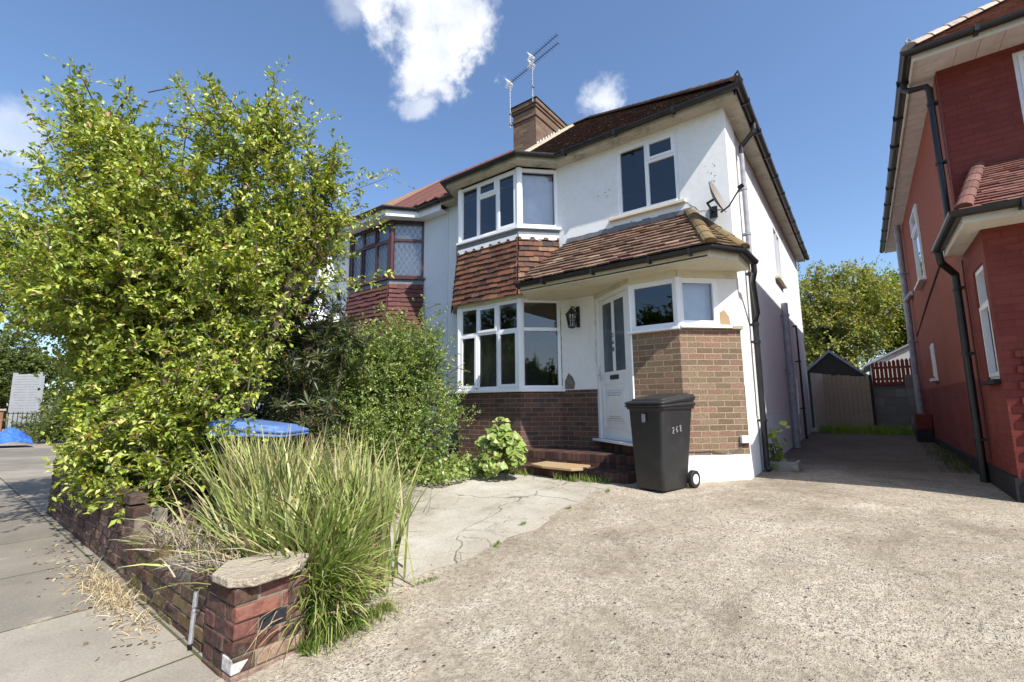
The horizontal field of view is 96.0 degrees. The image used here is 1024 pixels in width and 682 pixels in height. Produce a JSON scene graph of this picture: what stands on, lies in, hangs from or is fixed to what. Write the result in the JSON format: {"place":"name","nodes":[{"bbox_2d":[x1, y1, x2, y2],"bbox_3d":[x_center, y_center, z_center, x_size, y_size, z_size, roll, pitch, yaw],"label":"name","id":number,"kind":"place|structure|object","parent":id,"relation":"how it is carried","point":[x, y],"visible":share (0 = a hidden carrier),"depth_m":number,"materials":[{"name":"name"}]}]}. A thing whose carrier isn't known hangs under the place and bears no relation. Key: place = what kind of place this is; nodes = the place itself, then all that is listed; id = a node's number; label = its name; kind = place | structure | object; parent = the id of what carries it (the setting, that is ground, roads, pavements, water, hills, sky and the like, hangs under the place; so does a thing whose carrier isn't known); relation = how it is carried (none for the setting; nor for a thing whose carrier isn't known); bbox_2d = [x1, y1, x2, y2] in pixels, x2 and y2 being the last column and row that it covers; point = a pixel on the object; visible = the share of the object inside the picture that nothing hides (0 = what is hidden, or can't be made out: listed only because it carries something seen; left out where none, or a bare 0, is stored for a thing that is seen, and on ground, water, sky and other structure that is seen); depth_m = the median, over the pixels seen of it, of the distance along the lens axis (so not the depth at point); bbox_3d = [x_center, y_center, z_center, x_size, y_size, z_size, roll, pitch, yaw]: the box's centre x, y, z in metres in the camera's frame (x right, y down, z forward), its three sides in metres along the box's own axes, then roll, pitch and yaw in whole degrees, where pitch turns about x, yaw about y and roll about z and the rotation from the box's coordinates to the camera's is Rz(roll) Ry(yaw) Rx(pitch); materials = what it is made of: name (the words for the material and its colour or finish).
{"place":"outdoors","nodes":[
{"label":"outdoors","id":0,"kind":"place"},
{"bbox_2d":[0,429,209,511],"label":"pavement widening","id":1,"kind":"structure","parent":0,"point":[23,468],"depth_m":7.96,"materials":[{"name":"grey concrete"}]},
{"bbox_2d":[0,409,5,431],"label":"garden wall","id":2,"kind":"structure","parent":1,"relation":"on","point":[1,413],"depth_m":17.06,"materials":[{"name":"orange brick"}]},
{"bbox_2d":[0,427,33,443],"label":"blue tarpaulin","id":3,"kind":"object","parent":1,"relation":"on","point":[8,435],"visible":1,"depth_m":12.31,"materials":[{"name":"blue plastic"}]},
{"bbox_2d":[1,412,40,432],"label":"iron railings","id":4,"kind":"object","parent":1,"relation":"on","point":[13,413],"visible":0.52,"depth_m":17.12,"materials":[{"name":"metal"}]},
{"bbox_2d":[6,372,44,429],"bbox_3d":[-19.952,2.468,18.929,1.389,2.350,0.120,-2,-8,7],"label":"fence panel","id":5,"kind":"object","parent":1,"relation":"on","point":[23,399],"visible":0.81,"depth_m":18.94,"materials":[{"name":"grey wood"}]},
{"bbox_2d":[0,474,221,681],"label":"pavement","id":6,"kind":"structure","parent":0,"point":[44,637],"depth_m":2.62,"materials":[{"name":"grey concrete"}]},
{"bbox_2d":[25,544,159,659],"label":"leaf litter","id":7,"kind":"object","parent":6,"relation":"on","point":[112,625],"visible":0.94,"depth_m":2.81,"materials":[{"name":"plant"}]},
{"bbox_2d":[58,557,164,642],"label":"dry grass litter","id":8,"kind":"object","parent":6,"relation":"on","point":[105,587],"visible":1,"depth_m":2.92,"materials":[{"name":"plant"}]},
{"bbox_2d":[188,591,198,644],"bbox_3d":[-1.640,1.423,2.376,0.024,0.242,0.045,1,-8,-8],"label":"metal stake","id":9,"kind":"object","parent":6,"relation":"on","point":[193,620],"visible":1,"depth_m":2.37,"materials":[{"name":"white metal"}]},
{"bbox_2d":[5,409,455,512],"bbox_3d":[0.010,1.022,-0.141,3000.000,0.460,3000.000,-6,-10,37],"label":"ground","id":10,"kind":"structure","parent":0,"point":[18,423],"depth_m":21.89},
{"bbox_2d":[0,306,75,428],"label":"tree","id":11,"kind":"object","parent":10,"relation":"on","point":[26,358],"visible":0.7,"depth_m":25.45,"materials":[{"name":"green plant"}]},
{"bbox_2d":[6,381,99,442],"bbox_3d":[-13.650,2.200,14.550,3.179,2.539,2.644,0,-8,-5],"label":"street shrub","id":12,"kind":"object","parent":10,"relation":"on","point":[46,428],"visible":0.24,"depth_m":13.92,"materials":[{"name":"green plant"}]},
{"bbox_2d":[47,460,307,681],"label":"garden wall","id":13,"kind":"structure","parent":10,"relation":"on","point":[225,634],"depth_m":2.49,"materials":[{"name":"brick"}]},
{"bbox_2d":[113,505,269,583],"bbox_3d":[-2.014,1.209,2.909,1.709,0.285,0.658,-6,-10,37],"label":"wall top thatch","id":14,"kind":"object","parent":13,"relation":"on","point":[183,547],"depth_m":2.81,"materials":[{"name":"plant"}]},
{"bbox_2d":[212,550,309,587],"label":"coping slab","id":15,"kind":"structure","parent":13,"relation":"on","point":[239,573],"depth_m":2.30,"materials":[{"name":"stone"}]},
{"bbox_2d":[118,422,442,627],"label":"sword grass","id":16,"kind":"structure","parent":10,"relation":"on","point":[258,478],"depth_m":3.05,"materials":[{"name":"green plant"}]},
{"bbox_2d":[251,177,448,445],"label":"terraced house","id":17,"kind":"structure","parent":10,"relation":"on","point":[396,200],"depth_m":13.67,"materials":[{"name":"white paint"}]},
{"bbox_2d":[284,149,513,454],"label":"attached house","id":18,"kind":"structure","parent":10,"relation":"on","point":[411,252],"depth_m":9.96,"materials":[{"name":"white paint"}]},
{"bbox_2d":[346,238,357,290],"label":"window","id":19,"kind":"structure","parent":18,"relation":"in","point":[355,263],"depth_m":11.17,"materials":[{"name":"clear glass"}]},
{"bbox_2d":[346,221,388,289],"bbox_3d":[-3.187,-1.892,10.318,1.510,1.315,0.130,-6,-10,37],"label":"window","id":20,"kind":"structure","parent":18,"relation":"in","point":[377,244],"depth_m":10.32,"materials":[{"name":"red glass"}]},
{"bbox_2d":[389,221,424,279],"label":"window","id":21,"kind":"structure","parent":18,"relation":"in","point":[400,277],"depth_m":9.96,"materials":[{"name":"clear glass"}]},
{"bbox_2d":[498,447,635,483],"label":"entrance steps","id":22,"kind":"structure","parent":10,"relation":"on","point":[619,468],"depth_m":6.30,"materials":[{"name":"brick"}]},
{"bbox_2d":[438,70,812,481],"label":"semi detached house","id":23,"kind":"structure","parent":10,"relation":"on","point":[634,252],"depth_m":7.40,"materials":[{"name":"paint"}]},
{"bbox_2d":[457,169,518,245],"bbox_3d":[-0.442,-2.382,8.303,1.420,1.105,0.130,-6,-10,37],"label":"window","id":24,"kind":"structure","parent":23,"relation":"in","point":[496,180],"depth_m":8.24,"materials":[{"name":"white plastic"}]},
{"bbox_2d":[456,299,520,392],"bbox_3d":[-0.419,0.119,7.958,1.420,1.535,0.130,-6,-10,37],"label":"window","id":25,"kind":"structure","parent":23,"relation":"in","point":[497,330],"depth_m":7.98,"materials":[{"name":"white plastic"}]},
{"bbox_2d":[505,68,528,128],"bbox_3d":[0.162,-6.212,11.753,0.220,1.414,0.830,6,-10,-41],"label":"tv aerial","id":26,"kind":"object","parent":23,"relation":"attached to","point":[508,82],"visible":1,"depth_m":12.00,"materials":[{"name":"metal"}]},
{"bbox_2d":[519,168,560,230],"bbox_3d":[0.467,-2.439,7.949,0.733,1.105,0.126,1,-8,-8],"label":"window","id":27,"kind":"structure","parent":23,"relation":"in","point":[534,171],"depth_m":7.98,"materials":[{"name":"white plastic"}]},
{"bbox_2d":[527,33,557,101],"bbox_3d":[0.774,-6.707,11.319,0.223,1.364,1.000,6,-10,-40],"label":"tv aerial","id":28,"kind":"object","parent":23,"relation":"attached to","point":[531,57],"visible":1,"depth_m":11.61,"materials":[{"name":"metal"}]},
{"bbox_2d":[521,299,564,391],"bbox_3d":[0.490,0.062,7.604,0.733,1.535,0.126,1,-8,-8],"label":"window","id":29,"kind":"structure","parent":23,"relation":"in","point":[528,388],"depth_m":7.62,"materials":[{"name":"white plastic"}]},
{"bbox_2d":[565,306,579,328],"bbox_3d":[0.975,-0.382,7.399,0.203,0.380,0.293,-6,-10,37],"label":"wall lantern","id":30,"kind":"object","parent":23,"relation":"attached to","point":[571,312],"depth_m":7.37,"materials":[{"name":"black metal"}]},
{"bbox_2d":[598,290,631,441],"bbox_3d":[1.472,0.375,6.719,0.100,2.095,1.016,2,-8,-17],"label":"front door","id":31,"kind":"structure","parent":23,"relation":"in","point":[614,375],"depth_m":6.71,"materials":[{"name":"white plastic"}]},
{"bbox_2d":[616,130,679,215],"bbox_3d":[2.075,-2.542,7.074,0.950,1.110,0.076,-6,-10,37],"label":"window","id":32,"kind":"structure","parent":23,"relation":"in","point":[648,159],"depth_m":7.03,"materials":[{"name":"white plastic"}]},
{"bbox_2d":[630,278,674,330],"bbox_3d":[1.898,-0.474,6.175,0.650,0.650,0.060,-6,-10,37],"label":"window","id":33,"kind":"structure","parent":23,"relation":"in","point":[634,287],"depth_m":6.22,"materials":[{"name":"white plastic"}]},
{"bbox_2d":[682,278,719,324],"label":"window","id":34,"kind":"structure","parent":23,"relation":"in","point":[712,281],"depth_m":6.03,"materials":[{"name":"white plastic"}]},
{"bbox_2d":[706,181,743,218],"bbox_3d":[2.802,-1.897,6.148,0.413,0.465,0.537,-2,-8,8],"label":"satellite dish","id":35,"kind":"object","parent":23,"relation":"attached to","point":[717,198],"visible":1,"depth_m":6.19,"materials":[{"name":"grey metal"}]},
{"bbox_2d":[770,222,786,288],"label":"window","id":36,"kind":"structure","parent":23,"relation":"in","point":[775,239],"depth_m":9.85,"materials":[{"name":"white plastic"}]},
{"bbox_2d":[797,257,907,374],"bbox_3d":[16.546,-0.139,24.066,8.448,8.716,8.300,-6,-10,37],"label":"broad tree","id":37,"kind":"object","parent":10,"relation":"on","point":[837,321],"visible":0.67,"depth_m":22.48,"materials":[{"name":"green plant"}]},
{"bbox_2d":[850,261,907,364],"bbox_3d":[21.009,-0.113,23.137,7.466,8.299,7.428,-6,-10,37],"label":"bright tree","id":38,"kind":"object","parent":10,"relation":"on","point":[903,324],"visible":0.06,"depth_m":23.46,"materials":[{"name":"green plant"}]},
{"bbox_2d":[879,0,1023,502],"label":"red house","id":39,"kind":"structure","parent":10,"relation":"on","point":[952,232],"depth_m":5.54,"materials":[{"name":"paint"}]},
{"bbox_2d":[909,204,926,290],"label":"window","id":40,"kind":"structure","parent":39,"relation":"in","point":[914,222],"depth_m":8.78,"materials":[{"name":"white plastic"}]},
{"bbox_2d":[929,343,938,381],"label":"window","id":41,"kind":"structure","parent":39,"relation":"in","point":[932,351],"depth_m":8.33,"materials":[{"name":"white plastic"}]},
{"bbox_2d":[975,264,1000,384],"bbox_3d":[5.010,-0.169,4.863,0.135,1.250,0.580,-6,-10,37],"label":"window","id":42,"kind":"structure","parent":39,"relation":"in","point":[985,317],"depth_m":4.95,"materials":[{"name":"white plastic"}]},
{"bbox_2d":[1012,50,1023,120],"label":"window","id":43,"kind":"structure","parent":39,"relation":"in","point":[1018,57],"depth_m":5.38,"materials":[{"name":"white plastic"}]},
{"bbox_2d":[194,455,457,545],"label":"garden soil","id":44,"kind":"structure","parent":0,"point":[388,470],"depth_m":8.29,"materials":[{"name":"brown soil"}]},
{"bbox_2d":[0,54,414,539],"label":"tall bush","id":45,"kind":"object","parent":44,"relation":"on","point":[119,291],"visible":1,"depth_m":4.18,"materials":[{"name":"green plant"}]},
{"bbox_2d":[217,279,375,484],"bbox_3d":[-2.524,0.624,5.436,1.478,2.723,1.951,-4,-9,25],"label":"dark shrub","id":46,"kind":"object","parent":44,"relation":"on","point":[321,413],"visible":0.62,"depth_m":5.31,"materials":[{"name":"green plant"}]},
{"bbox_2d":[286,294,480,489],"bbox_3d":[-1.990,0.795,6.918,2.940,2.792,3.078,-6,-10,37],"label":"rounded hedge","id":47,"kind":"object","parent":44,"relation":"on","point":[380,402],"visible":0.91,"depth_m":6.31,"materials":[{"name":"green plant"}]},
{"bbox_2d":[390,448,501,483],"bbox_3d":[-0.944,1.764,6.777,1.364,0.396,1.600,-6,-10,37],"label":"ground ivy","id":48,"kind":"object","parent":44,"relation":"on","point":[469,467],"visible":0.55,"depth_m":6.28,"materials":[{"name":"green plant"}]},
{"bbox_2d":[368,472,619,601],"bbox_3d":[-0.892,1.827,5.245,3.194,0.223,3.800,-6,-10,37],"label":"concrete apron","id":49,"kind":"object","parent":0,"point":[466,518],"visible":0.41,"depth_m":4.67,"materials":[{"name":"grey concrete"}]},
{"bbox_2d":[196,418,308,542],"bbox_3d":[-2.326,1.256,4.200,0.710,1.099,0.558,-1,-8,0],"label":"wheelie bin","id":50,"kind":"object","parent":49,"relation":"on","point":[279,426],"visible":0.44,"depth_m":4.00,"materials":[{"name":"plastic"}]},
{"bbox_2d":[330,461,447,519],"bbox_3d":[-1.539,1.502,4.724,1.941,0.647,1.807,-6,-10,37],"label":"sedge","id":51,"kind":"object","parent":49,"relation":"on","point":[397,506],"visible":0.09,"depth_m":4.72,"materials":[{"name":"green plant"}]},
{"bbox_2d":[474,417,527,478],"bbox_3d":[-0.157,1.462,6.293,0.763,0.848,0.583,-1,-8,3],"label":"mallow plant","id":52,"kind":"object","parent":49,"relation":"on","point":[501,443],"visible":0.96,"depth_m":6.18,"materials":[{"name":"green plant"}]},
{"bbox_2d":[476,466,613,483],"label":"step weeds","id":53,"kind":"object","parent":49,"relation":"on","point":[573,479],"visible":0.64,"depth_m":5.96,"materials":[{"name":"green plant"}]},
{"bbox_2d":[0,0,992,407],"label":"sky","id":54,"kind":"structure","parent":0,"point":[418,88],"materials":[{"name":"blue"}]},
{"bbox_2d":[213,428,1023,681],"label":"driveway","id":55,"kind":"structure","parent":0,"point":[899,478],"depth_m":2.79,"materials":[{"name":"concrete"}]},
{"bbox_2d":[221,415,415,667],"bbox_3d":[-1.109,1.061,2.860,1.126,1.182,1.519,0,-8,-4],"label":"sedge clump","id":56,"kind":"object","parent":55,"relation":"on","point":[339,584],"visible":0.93,"depth_m":2.56,"materials":[{"name":"green plant"}]},
{"bbox_2d":[290,594,412,656],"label":"pier weeds","id":57,"kind":"object","parent":55,"relation":"on","point":[323,640],"visible":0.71,"depth_m":2.46,"materials":[{"name":"green plant"}]},
{"bbox_2d":[415,488,610,584],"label":"driveway weeds","id":58,"kind":"object","parent":55,"relation":"on","point":[435,577],"visible":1,"depth_m":3.69,"materials":[{"name":"green plant"}]},
{"bbox_2d":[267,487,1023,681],"bbox_3d":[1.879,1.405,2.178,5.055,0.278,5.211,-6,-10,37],"label":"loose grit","id":59,"kind":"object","parent":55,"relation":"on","point":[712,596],"visible":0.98,"depth_m":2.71,"materials":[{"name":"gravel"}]},
{"bbox_2d":[624,393,699,490],"bbox_3d":[1.777,1.168,5.465,0.711,1.099,0.558,5,-10,-37],"label":"wheelie bin","id":60,"kind":"object","parent":55,"relation":"on","point":[660,426],"visible":1,"depth_m":5.27,"materials":[{"name":"plastic"}]},
{"bbox_2d":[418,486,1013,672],"bbox_3d":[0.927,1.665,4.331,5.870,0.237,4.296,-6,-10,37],"label":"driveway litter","id":61,"kind":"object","parent":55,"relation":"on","point":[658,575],"visible":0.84,"depth_m":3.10,"materials":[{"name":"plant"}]},
{"bbox_2d":[768,421,790,468],"bbox_3d":[3.693,1.565,6.394,0.404,0.907,0.325,3,-9,-25],"label":"trough weed","id":62,"kind":"object","parent":55,"relation":"on","point":[778,455],"visible":0.83,"depth_m":6.42,"materials":[{"name":"green plant"}]},
{"bbox_2d":[770,459,801,471],"bbox_3d":[3.814,1.743,6.460,0.382,0.140,0.340,-6,-10,37],"label":"stone trough","id":63,"kind":"object","parent":55,"relation":"on","point":[784,466],"visible":0.59,"depth_m":6.33,"materials":[{"name":"stone"}]},
{"bbox_2d":[780,459,798,470],"bbox_3d":[3.788,1.699,6.321,0.045,0.130,0.252,3,-9,-24],"label":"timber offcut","id":64,"kind":"object","parent":55,"relation":"on","point":[795,468],"visible":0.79,"depth_m":6.22,"materials":[{"name":"grey wood"}]},
{"bbox_2d":[810,373,827,431],"bbox_3d":[8.355,1.661,12.541,0.891,1.560,0.021,6,-10,-39],"label":"side gate leaf","id":65,"kind":"object","parent":55,"relation":"on","point":[819,401],"visible":0.8,"depth_m":12.50,"materials":[{"name":"grey wood"}]},
{"bbox_2d":[823,374,876,427],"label":"wooden gate","id":66,"kind":"structure","parent":55,"relation":"on","point":[861,417],"depth_m":12.52,"materials":[{"name":"brown wood"}]},
{"bbox_2d":[873,375,916,433],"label":"block wall","id":67,"kind":"structure","parent":55,"relation":"on","point":[895,404],"depth_m":12.04,"materials":[{"name":"concrete"}]},
{"bbox_2d":[871,358,911,385],"bbox_3d":[10.008,0.804,12.142,0.864,0.718,0.045,-6,-10,37],"label":"picket panel","id":68,"kind":"object","parent":67,"relation":"on","point":[894,377],"visible":0.89,"depth_m":12.14,"materials":[{"name":"red paint"}]},
{"bbox_2d":[914,413,933,442],"bbox_3d":[8.686,1.835,9.731,0.255,0.600,0.470,-6,-10,37],"label":"drain cover box","id":69,"kind":"object","parent":55,"relation":"on","point":[924,430],"visible":0.88,"depth_m":9.56,"materials":[{"name":"red paint"}]},
{"bbox_2d":[913,441,974,473],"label":"verge weeds","id":70,"kind":"object","parent":55,"relation":"on","point":[960,467],"visible":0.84,"depth_m":6.70,"materials":[{"name":"green plant"}]},
{"bbox_2d":[807,349,868,427],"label":"garden shed","id":71,"kind":"structure","parent":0,"point":[828,361],"depth_m":14.15,"materials":[{"name":"grey wood"}]},
{"bbox_2d":[819,423,913,435],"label":"alley grass","id":72,"kind":"structure","parent":0,"point":[855,429],"depth_m":11.77,"materials":[{"name":"green plant"}]},
{"bbox_2d":[864,344,910,426],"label":"block garage","id":73,"kind":"structure","parent":0,"point":[902,352],"depth_m":14.31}
]}

